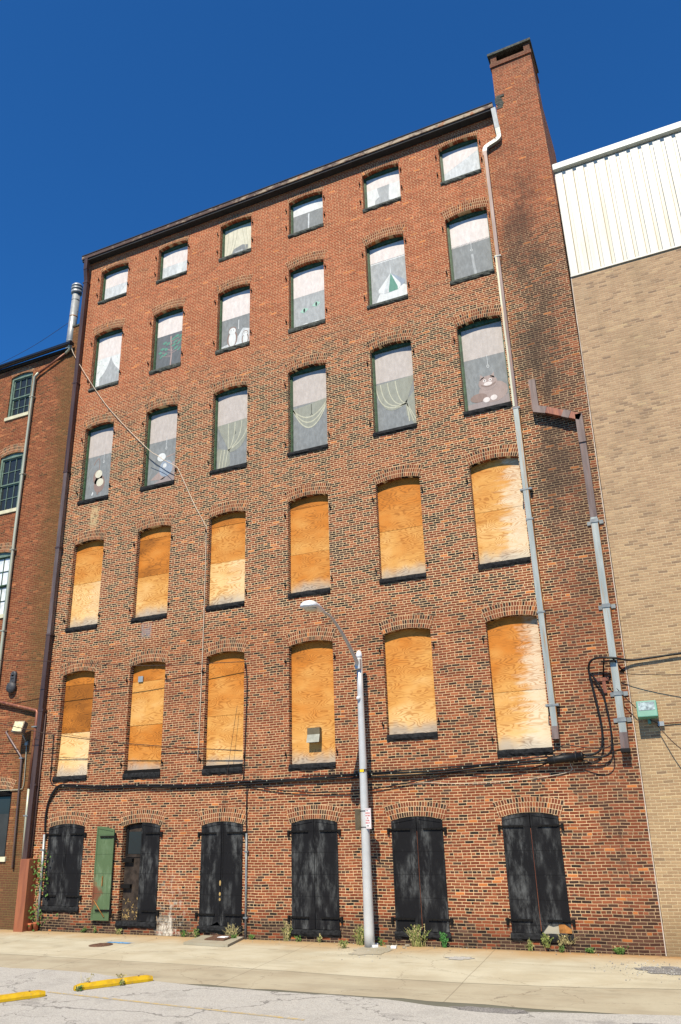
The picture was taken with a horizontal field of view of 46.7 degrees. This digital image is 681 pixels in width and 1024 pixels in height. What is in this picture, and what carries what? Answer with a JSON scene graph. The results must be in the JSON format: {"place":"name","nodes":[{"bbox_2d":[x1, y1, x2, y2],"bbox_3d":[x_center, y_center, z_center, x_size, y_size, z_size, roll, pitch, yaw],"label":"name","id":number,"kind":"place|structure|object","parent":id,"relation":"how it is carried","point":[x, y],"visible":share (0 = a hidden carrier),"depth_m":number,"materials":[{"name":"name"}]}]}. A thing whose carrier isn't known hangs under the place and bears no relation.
{"place":"outdoors","nodes":[
{"label":"outdoors","id":0,"kind":"place"},
{"bbox_2d":[0,929,680,988],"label":"pavement","id":1,"kind":"structure","parent":0,"point":[519,967],"depth_m":17.19,"materials":[{"name":"concrete"}]},
{"bbox_2d":[27,923,32,930],"bbox_3d":[-9.204,12.313,23.379,0.153,0.210,0.153,-11,-23,23],"label":"drain stub","id":2,"kind":"object","parent":1,"relation":"on","point":[30,927],"visible":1,"depth_m":23.34,"materials":[{"name":"ceramic"}]},
{"bbox_2d":[33,922,38,931],"bbox_3d":[-9.014,12.258,23.306,0.165,0.250,0.165,-11,-23,23],"label":"drain stub","id":3,"kind":"object","parent":1,"relation":"on","point":[35,926],"visible":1,"depth_m":23.26,"materials":[{"name":"ceramic"}]},
{"bbox_2d":[89,943,112,946],"bbox_3d":[-6.182,11.161,20.336,0.610,0.019,0.610,-11,-23,23],"label":"manhole cover","id":4,"kind":"object","parent":1,"relation":"on","point":[100,944],"visible":1,"depth_m":20.27,"materials":[{"name":"metal"}]},
{"bbox_2d":[180,929,189,936],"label":"weed","id":5,"kind":"object","parent":1,"relation":"on","point":[184,933],"visible":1,"depth_m":21.30,"materials":[{"name":"green plant"}]},
{"bbox_2d":[192,928,198,936],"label":"weed","id":6,"kind":"object","parent":1,"relation":"on","point":[196,933],"visible":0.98,"depth_m":21.15,"materials":[{"name":"green plant"}]},
{"bbox_2d":[183,935,243,946],"bbox_3d":[-3.232,11.001,20.252,1.570,0.085,1.240,-11,-23,23],"label":"cellar hatch","id":7,"kind":"object","parent":1,"relation":"on","point":[207,940],"visible":0.96,"depth_m":20.04,"materials":[{"name":"concrete"}]},
{"bbox_2d":[221,923,243,934],"bbox_3d":[-2.826,10.983,20.719,0.657,0.326,0.214,-11,-23,23],"label":"weed","id":8,"kind":"object","parent":7,"relation":"on","point":[231,932],"visible":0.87,"depth_m":20.73,"materials":[{"name":"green plant"}]},
{"bbox_2d":[281,921,291,940],"bbox_3d":[-1.376,10.704,20.180,0.341,0.483,0.138,-5,-21,7],"label":"weed","id":9,"kind":"object","parent":1,"relation":"on","point":[287,936],"visible":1,"depth_m":20.14,"materials":[{"name":"green plant"}]},
{"bbox_2d":[300,600,374,947],"bbox_3d":[-0.058,6.226,18.900,0.434,7.910,3.318,-11,-23,23],"label":"street lamp","id":10,"kind":"object","parent":1,"relation":"on","point":[310,606],"visible":0.99,"depth_m":19.69,"materials":[{"name":"metal"}]},
{"bbox_2d":[355,809,360,830],"bbox_3d":[0.466,7.711,19.767,0.004,0.500,0.300,-20,-27,39],"label":"parking sign","id":11,"kind":"object","parent":10,"relation":"attached to","point":[357,819],"visible":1,"depth_m":19.74,"materials":[{"name":"metal"}]},
{"bbox_2d":[361,808,371,828],"bbox_3d":[0.688,7.678,19.755,0.223,0.480,0.429,17,-28,-41],"label":"parking sign","id":12,"kind":"object","parent":10,"relation":"attached to","point":[368,816],"visible":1,"depth_m":19.64,"materials":[{"name":"white metal"}]},
{"bbox_2d":[338,939,347,947],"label":"weed","id":13,"kind":"object","parent":1,"relation":"on","point":[343,944],"visible":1,"depth_m":18.78,"materials":[{"name":"green plant"}]},
{"bbox_2d":[352,925,363,944],"bbox_3d":[0.483,10.290,19.243,0.468,0.487,0.223,-11,-23,23],"label":"weed","id":14,"kind":"object","parent":1,"relation":"on","point":[360,934],"visible":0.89,"depth_m":19.21,"materials":[{"name":"green plant"}]},
{"bbox_2d":[348,947,392,954],"bbox_3d":[0.686,10.176,18.283,0.962,0.001,1.233,-11,-23,23],"label":"asphalt patch","id":15,"kind":"object","parent":1,"relation":"on","point":[377,950],"visible":0.98,"depth_m":18.25,"materials":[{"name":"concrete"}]},
{"bbox_2d":[372,943,409,948],"bbox_3d":[1.146,10.315,18.750,0.920,0.053,0.444,-10,-22,20],"label":"rubble","id":16,"kind":"object","parent":1,"relation":"on","point":[387,946],"visible":0.98,"depth_m":18.66,"materials":[{"name":"concrete"}]},
{"bbox_2d":[404,924,430,946],"bbox_3d":[1.816,10.059,18.733,0.676,0.481,0.287,-11,-23,23],"label":"weed","id":17,"kind":"object","parent":1,"relation":"on","point":[418,941],"visible":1,"depth_m":18.74,"materials":[{"name":"green plant"}]},
{"bbox_2d":[439,932,448,947],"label":"weed","id":18,"kind":"object","parent":1,"relation":"on","point":[443,939],"visible":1,"depth_m":18.48,"materials":[{"name":"green plant"}]},
{"bbox_2d":[447,956,472,959],"bbox_3d":[2.564,9.662,17.078,0.705,0.001,0.434,-11,-23,23],"label":"asphalt patch","id":19,"kind":"object","parent":1,"relation":"on","point":[459,958],"visible":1,"depth_m":17.05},
{"bbox_2d":[525,939,533,950],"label":"weed","id":20,"kind":"object","parent":1,"relation":"on","point":[529,947],"visible":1,"depth_m":17.71,"materials":[{"name":"green plant"}]},
{"bbox_2d":[541,933,553,947],"bbox_3d":[4.617,9.560,17.610,0.267,0.299,0.166,3,-21,-11],"label":"weed","id":21,"kind":"object","parent":1,"relation":"on","point":[546,938],"visible":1,"depth_m":17.59,"materials":[{"name":"green plant"}]},
{"bbox_2d":[558,944,564,952],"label":"weed","id":22,"kind":"object","parent":1,"relation":"on","point":[560,948],"visible":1,"depth_m":17.39,"materials":[{"name":"green plant"}]},
{"bbox_2d":[557,933,578,944],"bbox_3d":[5.035,9.441,17.421,0.511,0.203,0.210,-11,-23,23],"label":"weed","id":23,"kind":"object","parent":1,"relation":"on","point":[563,941],"visible":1,"depth_m":17.45,"materials":[{"name":"beige plant"}]},
{"bbox_2d":[585,947,594,952],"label":"weed","id":24,"kind":"object","parent":1,"relation":"on","point":[589,950],"visible":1,"depth_m":17.20,"materials":[{"name":"green plant"}]},
{"bbox_2d":[612,945,629,954],"bbox_3d":[6.043,9.434,16.985,0.373,0.170,0.176,-11,-23,23],"label":"weed","id":25,"kind":"object","parent":1,"relation":"on","point":[619,950],"visible":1,"depth_m":16.97,"materials":[{"name":"green plant"}]},
{"bbox_2d":[635,966,680,974],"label":"asphalt patch","id":26,"kind":"object","parent":1,"relation":"on","point":[656,970],"visible":1,"depth_m":15.26,"materials":[{"name":"grey asphalt"}]},
{"bbox_2d":[0,967,680,1023],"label":"parking lot","id":27,"kind":"structure","parent":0,"point":[52,1008],"depth_m":13.26,"materials":[{"name":"grey asphalt"}]},
{"bbox_2d":[0,990,45,1002],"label":"parking stop","id":28,"kind":"object","parent":27,"relation":"on","point":[29,994],"visible":1,"depth_m":14.40,"materials":[{"name":"concrete"}]},
{"bbox_2d":[75,985,83,991],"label":"weed","id":29,"kind":"object","parent":27,"relation":"on","point":[79,988],"visible":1,"depth_m":14.93,"materials":[{"name":"green plant"}]},
{"bbox_2d":[73,975,152,990],"bbox_3d":[-4.417,9.167,15.382,1.520,0.118,0.174,10,-24,-28],"label":"parking stop","id":30,"kind":"object","parent":27,"relation":"on","point":[115,982],"visible":0.96,"depth_m":15.32,"materials":[{"name":"concrete"}]},
{"bbox_2d":[48,991,304,1019],"bbox_3d":[-3.058,8.538,13.667,5.724,0.001,0.080,-13,-23,27],"label":"painted line","id":31,"kind":"object","parent":27,"relation":"on","point":[180,1006],"visible":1,"depth_m":13.48,"materials":[{"name":"white paint"}]},
{"bbox_2d":[449,1006,528,1013],"bbox_3d":[2.368,7.988,12.652,1.327,0.001,0.323,-11,-23,23],"label":"asphalt patch","id":32,"kind":"object","parent":27,"relation":"on","point":[495,1010],"visible":1,"depth_m":12.63,"materials":[{"name":"grey asphalt"}]},
{"bbox_2d":[0,954,680,1015],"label":"alley","id":33,"kind":"structure","parent":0,"point":[635,1001],"depth_m":14.48,"materials":[{"name":"concrete"}]},
{"bbox_2d":[0,0,680,364],"label":"sky","id":34,"kind":"structure","parent":0,"point":[120,120],"materials":[{"name":"blue"}]},
{"bbox_2d":[41,932,680,979],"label":"loose gravel","id":35,"kind":"structure","parent":0,"point":[556,954],"depth_m":15.57,"materials":[{"name":"grey gravel"}]},
{"bbox_2d":[178,983,612,1013],"bbox_3d":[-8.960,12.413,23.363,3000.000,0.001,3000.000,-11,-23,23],"label":"curb","id":36,"kind":"structure","parent":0,"point":[440,1004],"depth_m":13.18,"materials":[{"name":"grey concrete"}]},
{"bbox_2d":[0,324,78,929],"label":"brick annex","id":37,"kind":"object","parent":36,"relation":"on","point":[35,398],"visible":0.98,"depth_m":28.70,"materials":[{"name":"brick"}]},
{"bbox_2d":[0,543,11,618],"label":"sash window","id":38,"kind":"structure","parent":37,"relation":"in","point":[4,547],"depth_m":28.90,"materials":[{"name":"white glass"}]},
{"bbox_2d":[0,778,16,861],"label":"sash window","id":39,"kind":"structure","parent":37,"relation":"in","point":[5,783],"depth_m":25.43,"materials":[{"name":"glass"}]},
{"bbox_2d":[6,671,17,692],"bbox_3d":[-11.154,5.769,26.753,0.380,0.745,0.195,-11,-23,23],"label":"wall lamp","id":40,"kind":"object","parent":37,"relation":"attached to","point":[11,686],"visible":1,"depth_m":26.67,"materials":[{"name":"metal"}]},
{"bbox_2d":[0,443,24,514],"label":"sash window","id":41,"kind":"structure","parent":37,"relation":"in","point":[11,465],"depth_m":30.37,"materials":[{"name":"glass"}]},
{"bbox_2d":[0,745,26,790],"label":"conduit","id":42,"kind":"object","parent":37,"relation":"attached to","point":[24,773],"visible":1,"depth_m":25.43,"materials":[{"name":"grey metal"}]},
{"bbox_2d":[5,730,24,868],"bbox_3d":[-10.620,9.153,25.301,0.994,4.232,0.118,-11,-23,23],"label":"drain pipe","id":43,"kind":"object","parent":37,"relation":"attached to","point":[18,794],"visible":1,"depth_m":25.10,"materials":[{"name":"metal"}]},
{"bbox_2d":[0,700,37,788],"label":"drain pipe","id":44,"kind":"object","parent":37,"relation":"attached to","point":[34,727],"visible":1,"depth_m":25.61,"materials":[{"name":"metal"}]},
{"bbox_2d":[11,721,28,745],"bbox_3d":[-10.406,7.196,25.663,0.403,0.761,0.515,-6,-21,11],"label":"floodlight","id":45,"kind":"object","parent":37,"relation":"attached to","point":[19,731],"visible":0.99,"depth_m":25.57,"materials":[{"name":"beige metal"}]},
{"bbox_2d":[4,366,35,421],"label":"sash window","id":46,"kind":"structure","parent":37,"relation":"in","point":[21,385],"depth_m":31.67,"materials":[{"name":"glass"}]},
{"bbox_2d":[21,788,29,858],"bbox_3d":[-9.796,9.739,24.628,0.185,2.122,0.208,-11,-23,23],"label":"drain pipe","id":47,"kind":"object","parent":37,"relation":"attached to","point":[27,799],"visible":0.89,"depth_m":24.63,"materials":[{"name":"metal"}]},
{"bbox_2d":[65,282,82,347],"bbox_3d":[-11.096,-7.635,32.662,0.500,4.374,0.470,-11,-23,23],"label":"flue pipe","id":48,"kind":"object","parent":37,"relation":"on","point":[76,290],"visible":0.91,"depth_m":32.87,"materials":[{"name":"metal"}]},
{"bbox_2d":[0,323,67,363],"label":"guy wire","id":49,"kind":"object","parent":48,"relation":"attached to","point":[35,344],"visible":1,"depth_m":33.34,"materials":[{"name":"black metal"}]},
{"bbox_2d":[13,37,666,955],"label":"brick warehouse","id":50,"kind":"structure","parent":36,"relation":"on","point":[349,395],"depth_m":23.20,"materials":[{"name":"brick"}]},
{"bbox_2d":[37,834,45,925],"bbox_3d":[-9.066,11.107,23.837,0.175,2.522,0.092,-11,-23,23],"label":"conduit","id":51,"kind":"object","parent":50,"relation":"attached to","point":[43,849],"visible":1,"depth_m":23.85,"materials":[{"name":"metal"}]},
{"bbox_2d":[28,850,57,930],"bbox_3d":[-8.905,11.281,23.521,1.212,2.194,0.267,-11,-23,23],"label":"vine","id":52,"kind":"object","parent":51,"relation":"attached to","point":[37,873],"visible":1,"depth_m":23.67,"materials":[{"name":"green plant"}]},
{"bbox_2d":[50,735,55,783],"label":"cable","id":53,"kind":"object","parent":50,"relation":"attached to","point":[51,760],"visible":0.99,"depth_m":25.05,"materials":[{"name":"black rubber"}]},
{"bbox_2d":[50,659,98,781],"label":"boarded window","id":54,"kind":"structure","parent":50,"relation":"in","point":[73,763],"depth_m":25.39,"materials":[{"name":"brown wood"}]},
{"bbox_2d":[63,529,107,632],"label":"boarded window","id":55,"kind":"structure","parent":50,"relation":"in","point":[88,570],"depth_m":27.07,"materials":[{"name":"brown wood"}]},
{"bbox_2d":[76,413,116,504],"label":"painted board window","id":56,"kind":"structure","parent":50,"relation":"in","point":[96,485],"depth_m":28.77,"materials":[{"name":"white paint"}]},
{"bbox_2d":[87,318,125,392],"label":"painted board window","id":57,"kind":"structure","parent":50,"relation":"in","point":[108,349],"depth_m":30.28,"materials":[{"name":"white paint"}]},
{"bbox_2d":[96,257,130,304],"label":"painted board window","id":58,"kind":"structure","parent":50,"relation":"in","point":[115,283],"depth_m":31.46,"materials":[{"name":"white paint"}]},
{"bbox_2d":[0,723,239,750],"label":"span wire","id":59,"kind":"object","parent":50,"relation":"attached to","point":[120,742],"visible":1,"depth_m":23.85,"materials":[{"name":"black metal"}]},
{"bbox_2d":[0,660,244,665],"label":"span wire","id":60,"kind":"object","parent":50,"relation":"attached to","point":[122,665],"visible":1,"depth_m":24.47,"materials":[{"name":"black metal"}]},
{"bbox_2d":[30,733,228,749],"bbox_3d":[-6.488,6.960,23.850,8.003,0.906,0.339,-11,-23,22],"label":"span wire","id":61,"kind":"object","parent":50,"relation":"attached to","point":[128,744],"visible":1,"depth_m":23.79,"materials":[{"name":"black metal"}]},
{"bbox_2d":[71,346,206,761],"bbox_3d":[-7.298,0.303,26.895,6.564,16.022,0.112,-10,-22,22],"label":"telephone wire","id":62,"kind":"object","parent":50,"relation":"attached to","point":[205,553],"visible":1,"depth_m":25.04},
{"bbox_2d":[120,650,169,778],"bbox_3d":[-5.966,6.175,24.226,1.607,3.840,0.255,-11,-23,23],"label":"boarded window","id":63,"kind":"structure","parent":50,"relation":"in","point":[146,722],"depth_m":24.32,"materials":[{"name":"brown wood"}]},
{"bbox_2d":[129,515,174,622],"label":"boarded window","id":64,"kind":"structure","parent":50,"relation":"in","point":[154,558],"depth_m":26.01,"materials":[{"name":"brown wood"}]},
{"bbox_2d":[138,395,180,491],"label":"painted board window","id":65,"kind":"structure","parent":50,"relation":"in","point":[162,425],"depth_m":27.69,"materials":[{"name":"white paint"}]},
{"bbox_2d":[147,297,186,374],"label":"painted board window","id":66,"kind":"structure","parent":50,"relation":"in","point":[168,333],"depth_m":29.21,"materials":[{"name":"white paint"}]},
{"bbox_2d":[154,234,189,283],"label":"painted board window","id":67,"kind":"structure","parent":50,"relation":"in","point":[174,261],"depth_m":30.38,"materials":[{"name":"white paint"}]},
{"bbox_2d":[199,639,247,774],"bbox_3d":[-3.386,5.671,23.137,1.598,3.858,0.255,-11,-23,23],"label":"boarded window","id":68,"kind":"structure","parent":50,"relation":"in","point":[226,680],"depth_m":23.22,"materials":[{"name":"brown wood"}]},
{"bbox_2d":[203,500,248,610],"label":"boarded window","id":69,"kind":"structure","parent":50,"relation":"in","point":[227,571],"depth_m":24.90,"materials":[{"name":"brown wood"}]},
{"bbox_2d":[220,709,236,820],"bbox_3d":[-3.167,7.088,22.374,0.429,3.102,0.055,-4,-21,7],"label":"wire","id":70,"kind":"object","parent":50,"relation":"attached to","point":[228,764],"visible":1,"depth_m":22.32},
{"bbox_2d":[207,375,250,474],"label":"painted board window","id":71,"kind":"structure","parent":50,"relation":"in","point":[230,443],"depth_m":26.59,"materials":[{"name":"white paint"}]},
{"bbox_2d":[213,274,252,354],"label":"painted board window","id":72,"kind":"structure","parent":50,"relation":"in","point":[234,327],"depth_m":28.12,"materials":[{"name":"white paint"}]},
{"bbox_2d":[216,210,253,261],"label":"painted board window","id":73,"kind":"structure","parent":50,"relation":"in","point":[237,239],"depth_m":29.31,"materials":[{"name":"white paint"}]},
{"bbox_2d":[243,661,246,779],"bbox_3d":[-2.729,5.931,22.591,0.105,3.292,0.024,-11,-23,23],"label":"cable","id":74,"kind":"object","parent":50,"relation":"attached to","point":[245,722],"visible":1,"depth_m":22.52,"materials":[{"name":"grey rubber"}]},
{"bbox_2d":[243,833,248,938],"bbox_3d":[-2.515,9.950,21.030,0.128,2.560,0.084,-11,-23,23],"label":"conduit","id":75,"kind":"object","parent":50,"relation":"attached to","point":[245,918],"visible":1,"depth_m":20.96,"materials":[{"name":"metal"}]},
{"bbox_2d":[246,785,248,832],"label":"cable","id":76,"kind":"object","parent":50,"relation":"attached to","point":[246,808],"visible":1,"depth_m":21.70,"materials":[{"name":"black rubber"}]},
{"bbox_2d":[44,759,546,831],"bbox_3d":[-2.109,7.870,21.543,15.644,1.396,0.147,-11,-23,23],"label":"cable","id":77,"kind":"object","parent":50,"relation":"attached to","point":[387,773],"visible":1,"depth_m":21.45,"materials":[{"name":"black rubber"}]},
{"bbox_2d":[547,751,583,764],"bbox_3d":[5.288,5.786,18.546,0.850,0.283,0.210,-11,-23,23],"label":"splice case","id":78,"kind":"object","parent":77,"relation":"attached to","point":[565,757],"visible":1,"depth_m":18.48,"materials":[{"name":"black plastic"}]},
{"bbox_2d":[302,756,547,776],"bbox_3d":[1.951,6.478,20.011,6.622,0.207,0.092,-11,-23,23],"label":"cable","id":79,"kind":"object","parent":78,"relation":"attached to","point":[428,768],"visible":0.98,"depth_m":19.86,"materials":[{"name":"black rubber"}]},
{"bbox_2d":[582,741,613,763],"bbox_3d":[5.961,5.586,18.284,0.738,0.515,0.090,-11,-23,23],"label":"cable","id":80,"kind":"object","parent":78,"relation":"attached to","point":[605,762],"visible":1,"depth_m":18.17,"materials":[{"name":"black rubber"}]},
{"bbox_2d":[49,761,547,800],"bbox_3d":[-2.073,7.471,21.670,15.539,0.436,0.118,-11,-23,23],"label":"cable","id":81,"kind":"object","parent":50,"relation":"attached to","point":[300,780],"visible":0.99,"depth_m":21.26,"materials":[{"name":"black rubber"}]},
{"bbox_2d":[285,185,324,238],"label":"painted board window","id":82,"kind":"structure","parent":50,"relation":"in","point":[307,214],"depth_m":28.17,"materials":[{"name":"white paint"}]},
{"bbox_2d":[285,250,326,333],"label":"painted board window","id":83,"kind":"structure","parent":50,"relation":"in","point":[308,307],"depth_m":26.99,"materials":[{"name":"white paint"}]},
{"bbox_2d":[284,353,329,456],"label":"painted board window","id":84,"kind":"structure","parent":50,"relation":"in","point":[308,402],"depth_m":25.48,"materials":[{"name":"white paint"}]},
{"bbox_2d":[284,483,332,598],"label":"boarded window","id":85,"kind":"structure","parent":50,"relation":"in","point":[310,559],"depth_m":23.79,"materials":[{"name":"brown wood"}]},
{"bbox_2d":[284,628,337,770],"bbox_3d":[-0.793,5.176,22.037,1.652,3.880,0.255,-11,-23,23],"label":"boarded window","id":86,"kind":"structure","parent":50,"relation":"in","point":[313,722],"depth_m":22.11,"materials":[{"name":"brown wood"}]},
{"bbox_2d":[359,157,402,212],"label":"painted board window","id":87,"kind":"structure","parent":50,"relation":"in","point":[382,188],"depth_m":27.05,"materials":[{"name":"white paint"}]},
{"bbox_2d":[361,224,409,309],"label":"painted board window","id":88,"kind":"structure","parent":50,"relation":"in","point":[387,280],"depth_m":25.87,"materials":[{"name":"white paint"}]},
{"bbox_2d":[366,329,418,436],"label":"painted board window","id":89,"kind":"structure","parent":50,"relation":"in","point":[393,382],"depth_m":24.34,"materials":[{"name":"white paint"}]},
{"bbox_2d":[246,763,547,792],"bbox_3d":[1.165,6.921,20.300,8.386,0.492,0.067,-11,-23,23],"label":"cable","id":90,"kind":"object","parent":50,"relation":"attached to","point":[401,783],"visible":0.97,"depth_m":20.05,"materials":[{"name":"black rubber"}]},
{"bbox_2d":[371,464,427,584],"bbox_3d":[1.709,0.320,22.572,1.625,3.506,0.255,-11,-23,23],"label":"boarded window","id":91,"kind":"structure","parent":50,"relation":"in","point":[399,501],"depth_m":22.66,"materials":[{"name":"brown wood"}]},
{"bbox_2d":[378,615,439,741],"bbox_3d":[1.837,4.385,21.027,1.634,3.287,0.255,-11,-23,23],"label":"boarded window","id":92,"kind":"structure","parent":50,"relation":"in","point":[409,664],"depth_m":21.11,"materials":[{"name":"brown wood"}]},
{"bbox_2d":[435,129,482,185],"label":"painted board window","id":93,"kind":"structure","parent":50,"relation":"in","point":[461,160],"depth_m":25.98,"materials":[{"name":"white paint"}]},
{"bbox_2d":[441,197,494,285],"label":"painted board window","id":94,"kind":"structure","parent":50,"relation":"in","point":[470,251],"depth_m":24.79,"materials":[{"name":"white paint"}]},
{"bbox_2d":[389,763,571,785],"bbox_3d":[3.311,6.500,19.426,4.732,0.361,0.014,-11,-23,23],"label":"wire","id":95,"kind":"object","parent":50,"relation":"attached to","point":[485,782],"visible":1,"depth_m":19.28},
{"bbox_2d":[452,304,511,416],"bbox_3d":[4.179,-4.453,23.125,1.616,3.493,0.310,-11,-23,23],"label":"painted board window","id":96,"kind":"structure","parent":50,"relation":"in","point":[481,343],"depth_m":23.25,"materials":[{"name":"white paint"}]},
{"bbox_2d":[464,444,530,569],"bbox_3d":[4.302,-0.173,21.472,1.643,3.512,0.255,-11,-23,23],"label":"boarded window","id":97,"kind":"structure","parent":50,"relation":"in","point":[502,537],"depth_m":21.55,"materials":[{"name":"brown wood"}]},
{"bbox_2d":[479,601,553,756],"bbox_3d":[4.447,4.140,19.828,1.598,3.827,0.255,-11,-23,23],"label":"boarded window","id":98,"kind":"structure","parent":50,"relation":"in","point":[522,717],"depth_m":19.89,"materials":[{"name":"brown wood"}]},
{"bbox_2d":[545,743,619,755],"bbox_3d":[5.667,5.573,18.499,1.847,0.261,0.076,-11,-23,23],"label":"cable","id":99,"kind":"object","parent":50,"relation":"attached to","point":[581,747],"visible":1,"depth_m":18.49,"materials":[{"name":"black rubber"}]},
{"bbox_2d":[594,659,623,692],"bbox_3d":[6.368,3.880,18.733,0.716,0.772,0.283,-11,-23,23],"label":"cable bracket","id":100,"kind":"object","parent":50,"relation":"attached to","point":[603,679],"visible":1,"depth_m":18.79,"materials":[{"name":"metal"}]},
{"bbox_2d":[584,672,612,758],"bbox_3d":[5.977,4.777,18.612,0.715,1.992,0.098,-9,-22,19],"label":"cable","id":101,"kind":"object","parent":100,"relation":"hanging from","point":[599,685],"visible":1,"depth_m":18.41,"materials":[{"name":"black rubber"}]},
{"bbox_2d":[583,652,680,755],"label":"cable","id":102,"kind":"object","parent":100,"relation":"attached to","point":[595,698],"visible":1,"depth_m":18.59,"materials":[{"name":"black rubber"}]},
{"bbox_2d":[601,672,680,674],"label":"wire","id":103,"kind":"object","parent":100,"relation":"attached to","point":[644,674],"visible":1,"depth_m":18.26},
{"bbox_2d":[552,121,680,956],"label":"tan building","id":104,"kind":"structure","parent":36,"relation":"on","point":[620,205],"depth_m":20.68,"materials":[{"name":"brick"}]},
{"bbox_2d":[636,700,680,725],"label":"floodlight","id":105,"kind":"object","parent":104,"relation":"attached to","point":[648,709],"visible":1,"depth_m":17.99,"materials":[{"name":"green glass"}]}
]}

